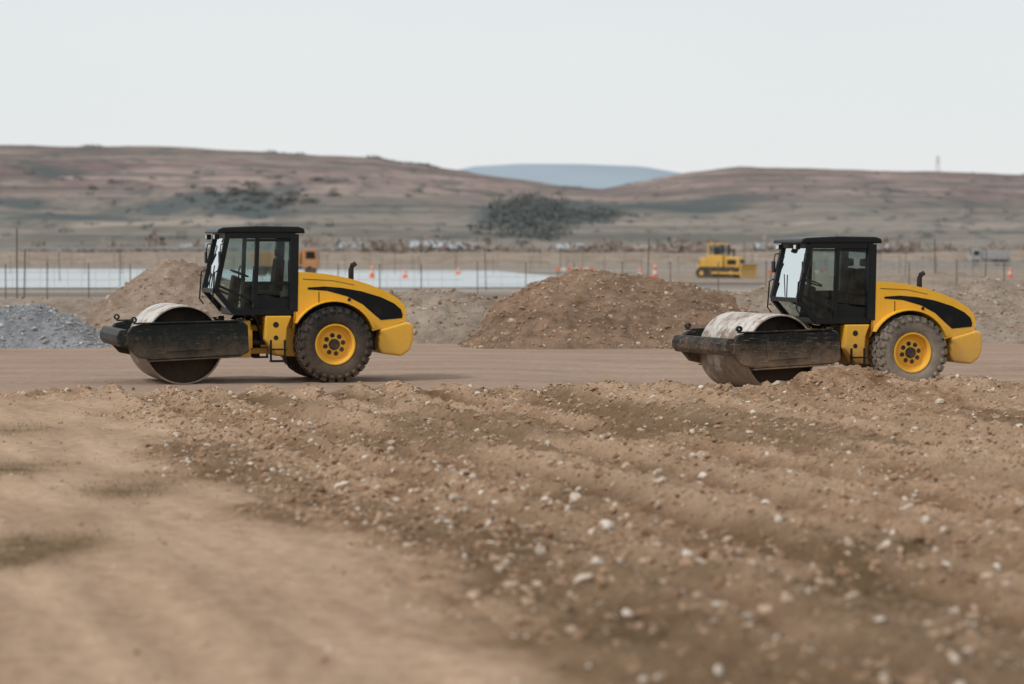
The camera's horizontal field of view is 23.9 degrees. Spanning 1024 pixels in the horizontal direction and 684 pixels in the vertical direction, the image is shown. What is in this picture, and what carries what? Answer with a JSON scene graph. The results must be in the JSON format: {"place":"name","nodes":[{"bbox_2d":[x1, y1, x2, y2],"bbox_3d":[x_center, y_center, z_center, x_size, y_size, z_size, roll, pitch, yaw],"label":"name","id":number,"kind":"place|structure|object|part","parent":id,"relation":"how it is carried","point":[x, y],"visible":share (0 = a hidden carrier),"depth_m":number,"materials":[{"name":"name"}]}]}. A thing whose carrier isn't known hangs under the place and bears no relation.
{"place":"outdoors","nodes":[
{"label":"outdoors","id":0,"kind":"place"},
{"bbox_2d":[0,418,187,574],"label":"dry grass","id":1,"kind":"structure","parent":0,"point":[115,486],"depth_m":22.39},
{"bbox_2d":[0,269,558,287],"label":"concrete road","id":2,"kind":"structure","parent":0,"point":[70,278],"depth_m":220.80,"materials":[{"name":"grey concrete"}]},
{"bbox_2d":[250,249,319,275],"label":"dump truck","id":3,"kind":"object","parent":2,"relation":"on","point":[309,259],"visible":0.54,"depth_m":243.71,"materials":[{"name":"metal"}]},
{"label":"side window","id":4,"kind":"part","parent":3,"relation":"part of","materials":[{"name":"black glass"}]},
{"bbox_2d":[369,264,374,277],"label":"traffic cone","id":5,"kind":"object","parent":2,"relation":"on","point":[371,273],"visible":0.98,"depth_m":224.77,"materials":[{"name":"orange plastic"}]},
{"bbox_2d":[402,268,407,277],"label":"traffic cone","id":6,"kind":"object","parent":2,"relation":"on","point":[404,274],"visible":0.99,"depth_m":224.78,"materials":[{"name":"orange plastic"}]},
{"bbox_2d":[555,268,594,276],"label":"barrier board","id":7,"kind":"object","parent":2,"relation":"on","point":[571,268],"visible":0.57,"depth_m":214.88,"materials":[{"name":"orange plastic"}]},
{"bbox_2d":[410,241,449,252],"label":"warehouse","id":8,"kind":"structure","parent":0,"point":[412,243],"depth_m":793.99,"materials":[{"name":"white paint"}]},
{"bbox_2d":[449,242,475,250],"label":"warehouse","id":9,"kind":"structure","parent":0,"point":[454,248],"depth_m":814.50,"materials":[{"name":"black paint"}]},
{"bbox_2d":[0,265,1023,683],"bbox_3d":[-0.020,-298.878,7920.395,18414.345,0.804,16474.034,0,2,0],"label":"ground","id":10,"kind":"structure","parent":0,"point":[110,623],"depth_m":23.03,"materials":[{"name":"soil"}]},
{"bbox_2d":[16,228,17,297],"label":"wooden post","id":11,"kind":"object","parent":10,"relation":"on","point":[16,262],"visible":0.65,"depth_m":117.92,"materials":[{"name":"brown wood"}]},
{"bbox_2d":[24,249,25,298],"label":"wooden post","id":12,"kind":"object","parent":10,"relation":"on","point":[24,270],"visible":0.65,"depth_m":118.92,"materials":[{"name":"brown wood"}]},
{"bbox_2d":[0,296,103,320],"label":"dirt mound","id":13,"kind":"object","parent":10,"relation":"on","point":[80,307],"visible":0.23,"depth_m":90.92,"materials":[{"name":"soil"}]},
{"bbox_2d":[0,303,111,348],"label":"gravel heap","id":14,"kind":"object","parent":10,"relation":"on","point":[38,325],"visible":0.89,"depth_m":65.96,"materials":[{"name":"grey gravel"}]},
{"bbox_2d":[82,258,240,330],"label":"dirt mound","id":15,"kind":"object","parent":10,"relation":"on","point":[174,281],"visible":0.34,"depth_m":72.71,"materials":[{"name":"soil"}]},
{"bbox_2d":[5,262,421,298],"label":"wire fence","id":16,"kind":"object","parent":10,"relation":"on","point":[130,278],"visible":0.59,"depth_m":127.95,"materials":[{"name":"grey metal"}]},
{"bbox_2d":[100,226,412,383],"bbox_3d":[-5.138,-0.774,48.942,6.095,3.135,2.575,-1,2,-16],"label":"road roller","id":17,"kind":"object","parent":10,"relation":"on","point":[327,327],"visible":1,"depth_m":48.34,"materials":[{"name":"metal"}]},
{"bbox_2d":[280,238,288,280],"bbox_3d":[-4.583,-1.678,49.102,0.030,0.880,1.340,-1,2,-16],"label":"rear window","id":18,"kind":"structure","parent":17,"relation":"in","point":[284,244],"depth_m":49.17,"materials":[{"name":"clear glass"}]},
{"bbox_2d":[335,243,364,249],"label":"warehouse","id":19,"kind":"structure","parent":10,"relation":"on","point":[339,245],"depth_m":836.29,"materials":[{"name":"black paint"}]},
{"bbox_2d":[10,255,1009,273],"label":"wire fence","id":20,"kind":"object","parent":10,"relation":"on","point":[456,263],"visible":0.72,"depth_m":261.15,"materials":[{"name":"grey metal"}]},
{"bbox_2d":[0,364,1023,683],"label":"scattered stones","id":21,"kind":"object","parent":10,"relation":"on","point":[344,484],"visible":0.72,"depth_m":25.06,"materials":[{"name":"brown stone"}]},
{"bbox_2d":[0,253,1023,268],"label":"wire fence","id":22,"kind":"object","parent":10,"relation":"on","point":[512,253],"visible":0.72,"depth_m":340.88,"materials":[{"name":"grey metal"}]},
{"bbox_2d":[13,229,1023,252],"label":"distant bushes","id":23,"kind":"object","parent":10,"relation":"on","point":[600,247],"visible":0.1,"depth_m":572.41,"materials":[{"name":"plant"}]},
{"bbox_2d":[458,268,810,348],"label":"dirt mound","id":24,"kind":"object","parent":10,"relation":"on","point":[575,308],"visible":0.65,"depth_m":67.42,"materials":[{"name":"brown soil"}]},
{"bbox_2d":[388,287,1023,343],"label":"soil embankment","id":25,"kind":"structure","parent":10,"relation":"on","point":[439,316],"depth_m":70.37,"materials":[{"name":"soil"}]},
{"bbox_2d":[477,259,1023,294],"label":"wire fence","id":26,"kind":"object","parent":10,"relation":"on","point":[956,276],"visible":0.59,"depth_m":140.94,"materials":[{"name":"grey metal"}]},
{"bbox_2d":[755,243,776,249],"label":"warehouse","id":27,"kind":"structure","parent":10,"relation":"on","point":[757,245],"depth_m":845.69,"materials":[{"name":"black paint"}]},
{"bbox_2d":[732,287,813,324],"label":"dirt mound","id":28,"kind":"object","parent":10,"relation":"on","point":[754,300],"visible":0.2,"depth_m":69.77,"materials":[{"name":"soil"}]},
{"bbox_2d":[672,236,981,386],"bbox_3d":[6.556,-0.601,49.658,6.196,3.135,2.770,-1,2,-15],"label":"road roller","id":29,"kind":"object","parent":10,"relation":"on","point":[858,314],"visible":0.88,"depth_m":49.22,"materials":[{"name":"metal"}]},
{"bbox_2d":[845,248,865,290],"bbox_3d":[7.121,-1.511,49.978,0.030,0.880,1.340,-1,2,-15],"label":"rear window","id":30,"kind":"structure","parent":29,"relation":"in","point":[858,256],"depth_m":49.84,"materials":[{"name":"clear glass"}]},
{"bbox_2d":[745,262,1023,268],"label":"guardrail","id":31,"kind":"object","parent":10,"relation":"on","point":[915,263],"visible":0.56,"depth_m":329.79,"materials":[{"name":"grey metal"}]},
{"bbox_2d":[752,270,1023,290],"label":"dirt mound","id":32,"kind":"object","parent":10,"relation":"on","point":[935,283],"visible":0.37,"depth_m":156.11,"materials":[{"name":"brown soil"}]},
{"bbox_2d":[934,239,934,272],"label":"wooden post","id":33,"kind":"object","parent":10,"relation":"on","point":[934,255],"visible":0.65,"depth_m":159.88,"materials":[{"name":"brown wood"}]},
{"bbox_2d":[943,276,1023,295],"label":"dirt mound","id":34,"kind":"object","parent":10,"relation":"on","point":[986,285],"visible":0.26,"depth_m":76.07,"materials":[{"name":"soil"}]},
{"bbox_2d":[969,249,1011,264],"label":"dump truck","id":35,"kind":"object","parent":10,"relation":"on","point":[977,257],"visible":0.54,"depth_m":418.55,"materials":[{"name":"metal"}]},
{"bbox_2d":[0,145,1023,252],"bbox_3d":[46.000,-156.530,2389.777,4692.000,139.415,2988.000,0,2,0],"label":"hills","id":36,"kind":"structure","parent":0,"point":[726,191],"depth_m":1947.04,"materials":[{"name":"brown soil"}]},
{"bbox_2d":[0,144,1017,244],"bbox_3d":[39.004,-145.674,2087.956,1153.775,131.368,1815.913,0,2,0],"label":"hillside scrub","id":37,"kind":"object","parent":36,"relation":"on","point":[524,216],"visible":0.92,"depth_m":1781.52,"materials":[{"name":"green plant"}]},
{"bbox_2d":[0,250,1023,264],"bbox_3d":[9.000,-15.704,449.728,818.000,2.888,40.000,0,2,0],"label":"road embankment","id":38,"kind":"structure","parent":0,"point":[368,259],"depth_m":434.44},
{"bbox_2d":[0,247,360,251],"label":"guardrail","id":39,"kind":"object","parent":38,"relation":"on","point":[146,248],"visible":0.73,"depth_m":449.62,"materials":[{"name":"grey metal"}]},
{"bbox_2d":[0,0,1023,174],"label":"sky","id":40,"kind":"structure","parent":0,"point":[680,86],"materials":[{"name":"white"}]},
{"bbox_2d":[556,244,582,251],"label":"warehouse","id":41,"kind":"structure","parent":0,"point":[559,245],"depth_m":894.36,"materials":[{"name":"black paint"}]},
{"bbox_2d":[459,164,681,188],"bbox_3d":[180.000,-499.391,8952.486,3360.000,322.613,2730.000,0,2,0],"label":"distant hill","id":42,"kind":"structure","parent":0,"point":[591,176],"depth_m":8669.78,"materials":[{"name":"blue"}]},
{"bbox_2d":[648,238,648,275],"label":"wooden post","id":43,"kind":"object","parent":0,"point":[648,256],"visible":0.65,"depth_m":149.88,"materials":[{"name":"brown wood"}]},
{"bbox_2d":[627,269,1023,282],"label":"gravel road","id":44,"kind":"structure","parent":0,"point":[687,276],"depth_m":256.86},
{"bbox_2d":[653,262,657,277],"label":"traffic cone","id":45,"kind":"object","parent":44,"relation":"on","point":[655,272],"visible":0.82,"depth_m":204.79,"materials":[{"name":"orange plastic"}]},
{"bbox_2d":[696,243,757,277],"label":"bulldozer","id":46,"kind":"object","parent":44,"relation":"on","point":[733,267],"visible":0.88,"depth_m":224.04,"materials":[{"name":"metal"}]},
{"bbox_2d":[768,270,831,279],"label":"barrier board","id":47,"kind":"object","parent":44,"relation":"on","point":[815,271],"visible":0.25,"depth_m":189.90,"materials":[{"name":"orange plastic"}]}
]}

